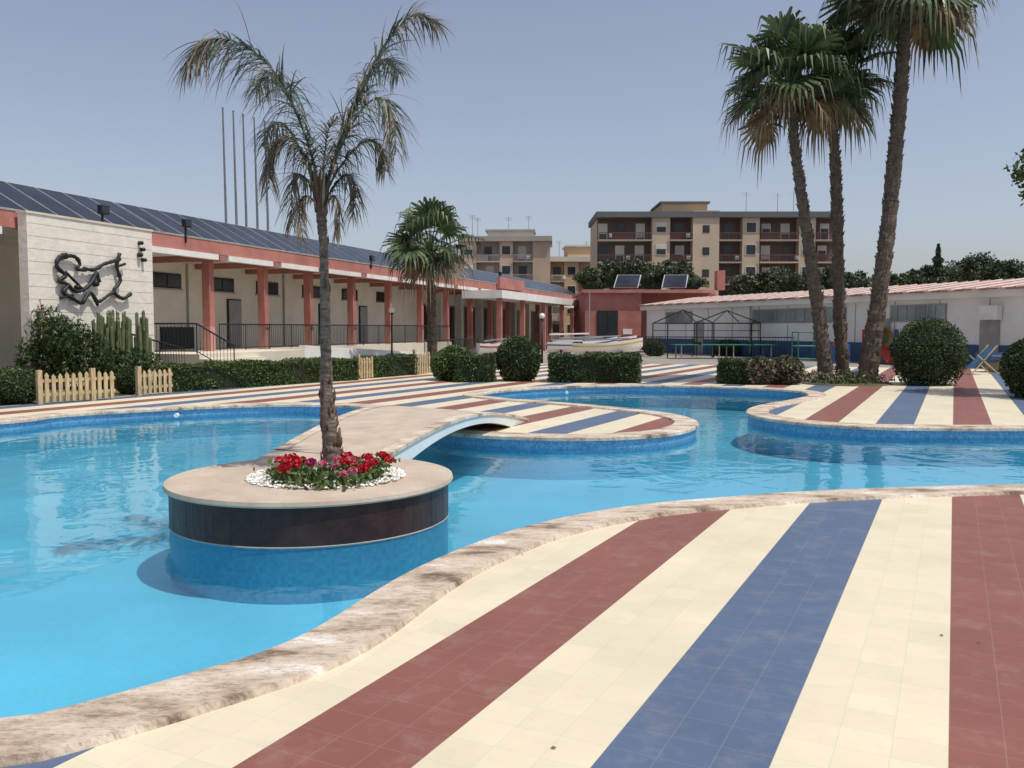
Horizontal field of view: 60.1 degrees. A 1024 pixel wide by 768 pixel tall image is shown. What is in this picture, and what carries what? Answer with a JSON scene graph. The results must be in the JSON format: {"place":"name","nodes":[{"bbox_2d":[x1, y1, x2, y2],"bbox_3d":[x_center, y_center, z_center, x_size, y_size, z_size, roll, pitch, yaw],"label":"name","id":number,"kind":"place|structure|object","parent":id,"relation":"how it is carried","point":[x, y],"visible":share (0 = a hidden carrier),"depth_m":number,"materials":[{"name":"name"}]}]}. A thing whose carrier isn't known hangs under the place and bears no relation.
{"place":"outdoors","nodes":[
{"label":"outdoors","id":0,"kind":"place"},
{"bbox_2d":[7,339,982,405],"bbox_3d":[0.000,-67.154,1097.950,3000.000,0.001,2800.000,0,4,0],"label":"ground","id":1,"kind":"structure","parent":0,"point":[690,360],"depth_m":46.29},
{"bbox_2d":[155,351,265,372],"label":"entrance steps","id":2,"kind":"structure","parent":1,"relation":"on","point":[192,357],"depth_m":29.68,"materials":[{"name":"beige paint"}]},
{"bbox_2d":[132,333,184,370],"bbox_3d":[-10.661,-0.849,26.471,0.049,1.492,2.941,1,4,13],"label":"stair railing","id":3,"kind":"object","parent":2,"relation":"on","point":[170,345],"visible":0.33,"depth_m":26.94,"materials":[{"name":"black metal"}]},
{"bbox_2d":[0,364,430,405],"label":"planting bed","id":4,"kind":"object","parent":1,"relation":"on","point":[116,393],"visible":0.09,"depth_m":22.20,"materials":[{"name":"soil"}]},
{"bbox_2d":[0,365,43,404],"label":"clipped hedge","id":5,"kind":"object","parent":4,"relation":"on","point":[17,385],"visible":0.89,"depth_m":19.11,"materials":[{"name":"green plant"}]},
{"bbox_2d":[16,210,154,388],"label":"wall","id":6,"kind":"structure","parent":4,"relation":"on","point":[45,240],"depth_m":25.60,"materials":[{"name":"paint"}]},
{"bbox_2d":[54,241,146,305],"bbox_3d":[-12.131,-3.348,26.295,0.167,2.087,3.667,1,4,17],"label":"iron wall sculpture","id":7,"kind":"object","parent":6,"relation":"attached to","point":[79,288],"visible":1,"depth_m":25.67,"materials":[{"name":"black metal"}]},
{"bbox_2d":[14,299,163,386],"bbox_3d":[-11.693,-1.126,24.324,4.351,2.510,1.590,0,4,0],"label":"succulent shrub","id":8,"kind":"object","parent":4,"relation":"on","point":[54,350],"visible":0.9,"depth_m":23.97,"materials":[{"name":"green plant"}]},
{"bbox_2d":[91,310,151,388],"bbox_3d":[-11.068,-1.013,25.091,2.234,2.219,1.889,0,4,0],"label":"columnar cactus","id":9,"kind":"object","parent":4,"relation":"on","point":[117,336],"visible":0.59,"depth_m":24.38,"materials":[{"name":"green plant"}]},
{"bbox_2d":[115,364,135,393],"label":"round bush","id":10,"kind":"object","parent":4,"relation":"on","point":[125,380],"visible":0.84,"depth_m":22.13,"materials":[{"name":"green plant"}]},
{"bbox_2d":[154,323,234,360],"bbox_3d":[-10.388,-1.131,28.843,3.148,1.728,0.056,1,4,17],"label":"stair railing","id":11,"kind":"object","parent":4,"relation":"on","point":[213,333],"visible":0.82,"depth_m":28.75,"materials":[{"name":"black metal"}]},
{"bbox_2d":[152,356,360,391],"bbox_3d":[-7.111,-0.349,25.682,1.002,0.834,6.919,3,4,36],"label":"clipped hedge","id":12,"kind":"object","parent":4,"relation":"on","point":[211,374],"visible":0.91,"depth_m":24.83,"materials":[{"name":"green plant"}]},
{"bbox_2d":[353,353,418,377],"bbox_3d":[-4.316,-0.652,30.535,1.007,0.844,2.647,2,4,31],"label":"clipped hedge","id":13,"kind":"object","parent":4,"relation":"on","point":[393,365],"visible":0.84,"depth_m":30.34,"materials":[{"name":"green plant"}]},
{"bbox_2d":[379,196,485,361],"bbox_3d":[-3.920,-4.596,39.614,4.932,7.560,5.424,3,5,39],"label":"fan palm","id":14,"kind":"object","parent":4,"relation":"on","point":[428,262],"visible":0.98,"depth_m":39.05,"materials":[{"name":"green plant"}]},
{"bbox_2d":[0,181,577,368],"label":"solar roof pavilion","id":15,"kind":"structure","parent":1,"relation":"on","point":[210,275],"depth_m":39.69,"materials":[{"name":"concrete"}]},
{"bbox_2d":[97,205,109,221],"bbox_3d":[-12.365,-5.025,26.829,0.160,0.754,0.360,1,4,17],"label":"floodlight","id":16,"kind":"object","parent":15,"relation":"attached to","point":[102,210],"visible":0.81,"depth_m":26.77,"materials":[{"name":"black metal"}]},
{"bbox_2d":[182,219,191,242],"bbox_3d":[-11.206,-5.272,30.529,0.160,0.783,0.360,1,4,17],"label":"floodlight","id":17,"kind":"object","parent":15,"relation":"attached to","point":[186,223],"visible":1,"depth_m":30.51,"materials":[{"name":"black metal"}]},
{"bbox_2d":[222,107,226,222],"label":"flagpole","id":18,"kind":"object","parent":15,"relation":"on","point":[225,193],"visible":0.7,"depth_m":43.39,"materials":[{"name":"grey metal"}]},
{"bbox_2d":[232,110,237,224],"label":"flagpole","id":19,"kind":"object","parent":15,"relation":"on","point":[236,210],"visible":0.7,"depth_m":44.39,"materials":[{"name":"grey metal"}]},
{"bbox_2d":[242,113,247,226],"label":"flagpole","id":20,"kind":"object","parent":15,"relation":"on","point":[245,199],"visible":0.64,"depth_m":45.38,"materials":[{"name":"grey metal"}]},
{"bbox_2d":[253,117,258,228],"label":"flagpole","id":21,"kind":"object","parent":15,"relation":"on","point":[257,215],"visible":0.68,"depth_m":46.39,"materials":[{"name":"grey metal"}]},
{"bbox_2d":[264,120,268,230],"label":"flagpole","id":22,"kind":"object","parent":15,"relation":"on","point":[267,208],"visible":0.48,"depth_m":47.45,"materials":[{"name":"grey metal"}]},
{"bbox_2d":[219,323,448,350],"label":"terrace railing","id":23,"kind":"object","parent":15,"relation":"on","point":[386,335],"visible":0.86,"depth_m":40.11,"materials":[{"name":"black metal"}]},
{"bbox_2d":[369,255,374,268],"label":"floodlight","id":24,"kind":"object","parent":15,"relation":"attached to","point":[371,258],"visible":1,"depth_m":44.03,"materials":[{"name":"black metal"}]},
{"bbox_2d":[235,345,425,360],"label":"access ramp","id":25,"kind":"structure","parent":1,"relation":"on","point":[308,351],"depth_m":35.79,"materials":[{"name":"white paint"}]},
{"bbox_2d":[389,307,394,354],"bbox_3d":[-5.281,-2.098,39.006,0.263,2.588,0.273,-2,4,-35],"label":"globe lamp post","id":26,"kind":"object","parent":1,"relation":"on","point":[391,310],"visible":0.98,"depth_m":38.96,"materials":[{"name":"black metal"}]},
{"bbox_2d":[424,338,477,353],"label":"terrace railing","id":27,"kind":"object","parent":1,"relation":"on","point":[440,345],"visible":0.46,"depth_m":50.91,"materials":[{"name":"black metal"}]},
{"bbox_2d":[459,215,551,283],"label":"apartment block","id":28,"kind":"structure","parent":1,"relation":"on","point":[522,253],"depth_m":133.86,"materials":[{"name":"beige paint"}]},
{"bbox_2d":[0,363,1023,767],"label":"pool deck","id":29,"kind":"structure","parent":1,"relation":"on","point":[806,635],"depth_m":4.61,"materials":[{"name":"tile"}]},
{"bbox_2d":[35,368,115,403],"bbox_3d":[-9.763,0.026,19.893,0.100,0.739,1.796,3,4,35],"label":"picket fence","id":30,"kind":"object","parent":29,"relation":"on","point":[90,378],"visible":1,"depth_m":19.80,"materials":[{"name":"brown wood"}]},
{"bbox_2d":[135,366,172,395],"bbox_3d":[-8.884,-0.098,22.040,0.100,0.717,1.056,2,4,29],"label":"picket fence","id":31,"kind":"object","parent":29,"relation":"on","point":[150,386],"visible":1,"depth_m":21.96,"materials":[{"name":"beige wood"}]},
{"bbox_2d":[356,354,372,379],"bbox_3d":[-4.794,-0.573,28.906,0.100,0.806,0.879,2,4,25],"label":"picket fence","id":32,"kind":"object","parent":29,"relation":"on","point":[369,368],"visible":0.93,"depth_m":28.90,"materials":[{"name":"brown wood"}]},
{"bbox_2d":[412,350,430,374],"bbox_3d":[-3.227,-0.799,31.800,0.100,0.896,1.076,2,4,27],"label":"picket fence","id":33,"kind":"object","parent":29,"relation":"on","point":[421,361],"visible":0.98,"depth_m":31.75,"materials":[{"name":"brown wood"}]},
{"bbox_2d":[430,345,472,380],"bbox_3d":[-1.875,-0.670,28.091,1.513,1.188,1.396,0,4,0],"label":"round bush","id":34,"kind":"object","parent":29,"relation":"on","point":[441,360],"visible":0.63,"depth_m":27.73,"materials":[{"name":"green plant"}]},
{"bbox_2d":[450,352,497,382],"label":"clipped hedge","id":35,"kind":"object","parent":29,"relation":"on","point":[468,368],"visible":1,"depth_m":27.06,"materials":[{"name":"green plant"}]},
{"bbox_2d":[476,338,506,366],"bbox_3d":[-0.566,-1.361,37.903,1.800,1.255,1.218,-1,4,-11],"label":"sailing dinghy","id":36,"kind":"object","parent":29,"relation":"on","point":[483,347],"visible":0.3,"depth_m":37.30,"materials":[{"name":"white paint"}]},
{"bbox_2d":[0,384,1023,766],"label":"swimming pool","id":37,"kind":"structure","parent":29,"relation":"in","point":[110,630],"depth_m":11.08,"materials":[{"name":"liquid"}]},
{"bbox_2d":[163,456,452,604],"bbox_3d":[-1.910,1.280,8.517,2.684,0.899,2.684,0,4,0],"label":"round planter","id":38,"kind":"object","parent":37,"relation":"on","point":[242,532],"visible":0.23,"depth_m":7.41,"materials":[{"name":"tile"}]},
{"bbox_2d":[165,1,453,465],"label":"queen palm","id":39,"kind":"object","parent":38,"relation":"on","point":[320,183],"visible":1,"depth_m":8.63,"materials":[{"name":"green plant"}]},
{"bbox_2d":[253,448,399,491],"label":"geranium flowers","id":40,"kind":"object","parent":38,"relation":"on","point":[358,470],"visible":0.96,"depth_m":8.14,"materials":[{"name":"red plant"}]},
{"bbox_2d":[255,405,528,459],"bbox_3d":[-1.215,0.804,13.235,2.274,0.818,8.272,1,4,8],"label":"arched footbridge","id":41,"kind":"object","parent":37,"relation":"on","point":[403,432],"visible":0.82,"depth_m":11.35,"materials":[{"name":"stone"}]},
{"bbox_2d":[495,335,541,381],"bbox_3d":[0.195,-0.794,27.802,1.505,1.487,1.372,0,4,0],"label":"round bush","id":42,"kind":"object","parent":29,"relation":"on","point":[518,358],"visible":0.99,"depth_m":27.38,"materials":[{"name":"green plant"}]},
{"bbox_2d":[547,291,616,352],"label":"sailing dinghy","id":43,"kind":"object","parent":29,"relation":"on","point":[559,347],"visible":0.4,"depth_m":41.59,"materials":[{"name":"white paint"}]},
{"bbox_2d":[547,351,642,382],"bbox_3d":[2.545,-0.524,27.246,2.936,1.002,1.403,0,4,6],"label":"clipped hedge","id":44,"kind":"object","parent":29,"relation":"on","point":[606,367],"visible":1,"depth_m":26.73,"materials":[{"name":"green plant"}]},
{"bbox_2d":[572,337,642,353],"bbox_3d":[4.200,-1.406,38.607,3.000,1.255,1.218,1,4,17],"label":"sailing dinghy","id":45,"kind":"object","parent":29,"relation":"on","point":[632,345],"visible":0.72,"depth_m":38.16,"materials":[{"name":"white paint"}]},
{"bbox_2d":[743,355,776,384],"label":"round bush","id":46,"kind":"object","parent":29,"relation":"on","point":[760,370],"visible":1,"depth_m":25.71,"materials":[{"name":"green plant"}]},
{"bbox_2d":[771,354,805,384],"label":"round bush","id":47,"kind":"object","parent":29,"relation":"on","point":[790,370],"visible":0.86,"depth_m":25.75,"materials":[{"name":"green plant"}]},
{"bbox_2d":[716,6,873,381],"bbox_3d":[8.276,-5.378,26.574,4.903,10.780,4.365,0,4,0],"label":"fan palm","id":48,"kind":"object","parent":29,"relation":"on","point":[761,62],"visible":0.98,"depth_m":26.06,"materials":[{"name":"green plant"}]},
{"bbox_2d":[801,380,892,385],"bbox_3d":[9.917,-0.020,26.412,2.700,0.055,2.700,0,4,0],"label":"palm tree pit","id":49,"kind":"object","parent":29,"relation":"on","point":[841,384],"visible":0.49,"depth_m":25.50,"materials":[{"name":"soil"}]},
{"bbox_2d":[758,19,901,379],"bbox_3d":[9.665,-5.596,27.395,4.552,11.154,4.239,0,4,0],"label":"fan palm","id":50,"kind":"object","parent":49,"relation":"in","point":[869,83],"visible":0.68,"depth_m":27.08,"materials":[{"name":"green plant"}]},
{"bbox_2d":[804,369,894,384],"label":"groundcover","id":51,"kind":"object","parent":49,"relation":"in","point":[852,378],"visible":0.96,"depth_m":26.05,"materials":[{"name":"green plant"}]},
{"bbox_2d":[816,0,998,381],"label":"fan palm","id":52,"kind":"object","parent":49,"relation":"in","point":[929,27],"visible":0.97,"depth_m":26.16,"materials":[{"name":"brown plant"}]},
{"bbox_2d":[889,317,969,385],"bbox_3d":[12.175,-0.960,25.891,2.215,2.038,2.068,0,4,0],"label":"round bush","id":53,"kind":"object","parent":29,"relation":"on","point":[929,352],"visible":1,"depth_m":25.34,"materials":[{"name":"green plant"}]},
{"bbox_2d":[963,345,998,374],"bbox_3d":[16.769,-0.866,31.648,1.035,1.085,0.643,0,4,0],"label":"deck chair","id":54,"kind":"object","parent":29,"relation":"on","point":[982,356],"visible":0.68,"depth_m":31.54,"materials":[{"name":"blue fabric"}]},
{"bbox_2d":[976,352,1005,371],"bbox_3d":[18.903,-0.919,33.672,2.600,0.901,0.843,-1,4,-20],"label":"deck chair","id":55,"kind":"object","parent":29,"relation":"on","point":[992,360],"visible":0.27,"depth_m":33.17,"materials":[{"name":"blue fabric"}]},
{"bbox_2d":[998,337,1023,397],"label":"round bush","id":56,"kind":"object","parent":29,"relation":"on","point":[1011,371],"visible":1,"depth_m":20.97,"materials":[{"name":"green plant"}]},
{"bbox_2d":[1002,148,1023,205],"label":"shade tree","id":57,"kind":"object","parent":29,"relation":"on","point":[1019,174],"visible":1,"depth_m":21.78,"materials":[{"name":"green plant"}]},
{"bbox_2d":[539,313,544,362],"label":"globe lamp post","id":58,"kind":"object","parent":1,"relation":"on","point":[541,316],"visible":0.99,"depth_m":41.93,"materials":[{"name":"black metal"}]},
{"bbox_2d":[550,241,589,338],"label":"apartment block","id":59,"kind":"structure","parent":1,"relation":"on","point":[570,264],"depth_m":141.31,"materials":[{"name":"beige concrete"}]},
{"bbox_2d":[554,335,636,353],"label":"sailing dinghy","id":60,"kind":"object","parent":1,"relation":"on","point":[632,337],"visible":0.2,"depth_m":49.51,"materials":[{"name":"white paint"}]},
{"bbox_2d":[572,255,709,289],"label":"distant trees","id":61,"kind":"object","parent":1,"relation":"on","point":[608,272],"visible":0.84,"depth_m":96.56,"materials":[{"name":"green plant"}]},
{"bbox_2d":[642,339,665,355],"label":"round bush","id":62,"kind":"object","parent":1,"relation":"on","point":[655,342],"visible":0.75,"depth_m":53.29,"materials":[{"name":"green plant"}]},
{"bbox_2d":[652,310,714,357],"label":"gazebo frame","id":63,"kind":"object","parent":1,"relation":"on","point":[694,322],"visible":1,"depth_m":50.25,"materials":[{"name":"black metal"}]},
{"bbox_2d":[596,336,793,356],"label":"iron railing","id":64,"kind":"object","parent":1,"relation":"on","point":[692,355],"visible":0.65,"depth_m":50.24,"materials":[{"name":"black metal"}]},
{"bbox_2d":[670,342,723,357],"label":"ping pong table","id":65,"kind":"object","parent":1,"relation":"on","point":[697,343],"visible":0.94,"depth_m":48.76,"materials":[{"name":"green metal"}]},
{"bbox_2d":[588,192,832,302],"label":"apartment block","id":66,"kind":"structure","parent":1,"relation":"on","point":[702,239],"depth_m":119.26,"materials":[{"name":"beige paint"}]},
{"bbox_2d":[693,310,760,356],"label":"gazebo frame","id":67,"kind":"object","parent":1,"relation":"on","point":[728,330],"visible":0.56,"depth_m":50.98,"materials":[{"name":"black metal"}]},
{"bbox_2d":[715,339,741,355],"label":"round bush","id":68,"kind":"object","parent":1,"relation":"on","point":[722,348],"visible":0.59,"depth_m":53.37,"materials":[{"name":"green plant"}]},
{"bbox_2d":[715,357,750,384],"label":"clipped hedge","id":69,"kind":"object","parent":1,"relation":"on","point":[730,370],"visible":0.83,"depth_m":26.11,"materials":[{"name":"green plant"}]},
{"bbox_2d":[724,342,775,357],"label":"ping pong table","id":70,"kind":"object","parent":1,"relation":"on","point":[748,343],"visible":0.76,"depth_m":48.76,"materials":[{"name":"green metal"}]},
{"bbox_2d":[750,321,753,356],"bbox_3d":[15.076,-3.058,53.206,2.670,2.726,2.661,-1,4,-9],"label":"shower","id":71,"kind":"object","parent":1,"relation":"on","point":[751,340],"visible":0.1,"depth_m":51.74,"materials":[{"name":"black metal"}]},
{"bbox_2d":[791,332,815,359],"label":"metal storage frame","id":72,"kind":"object","parent":1,"relation":"on","point":[798,346],"visible":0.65,"depth_m":45.28,"materials":[{"name":"green metal"}]},
{"bbox_2d":[726,266,890,299],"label":"distant trees","id":73,"kind":"object","parent":1,"relation":"on","point":[772,281],"visible":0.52,"depth_m":96.32,"materials":[{"name":"green plant"}]},
{"bbox_2d":[638,278,1023,367],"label":"white service building","id":74,"kind":"structure","parent":1,"relation":"on","point":[984,315],"depth_m":44.99,"materials":[{"name":"white paint"}]},
{"bbox_2d":[646,298,1001,366],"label":"windows","id":75,"kind":"structure","parent":74,"relation":"in","point":[989,316],"depth_m":42.09,"materials":[{"name":"grey glass"}]},
{"bbox_2d":[830,328,897,362],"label":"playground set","id":76,"kind":"object","parent":1,"relation":"on","point":[885,353],"visible":0.3,"depth_m":42.05,"materials":[{"name":"blue plastic"}]},
{"bbox_2d":[925,243,950,292],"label":"cypress tree","id":77,"kind":"object","parent":1,"relation":"on","point":[938,260],"visible":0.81,"depth_m":83.19,"materials":[{"name":"green plant"}]},
{"bbox_2d":[889,251,1023,293],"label":"distant trees","id":78,"kind":"object","parent":1,"relation":"on","point":[982,267],"visible":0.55,"depth_m":88.66,"materials":[{"name":"green plant"}]},
{"bbox_2d":[0,0,1023,293],"label":"sky","id":79,"kind":"structure","parent":0,"point":[557,113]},
{"bbox_2d":[572,270,724,349],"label":"red annex building","id":80,"kind":"structure","parent":0,"point":[616,312],"depth_m":67.83,"materials":[{"name":"paint"}]}
]}

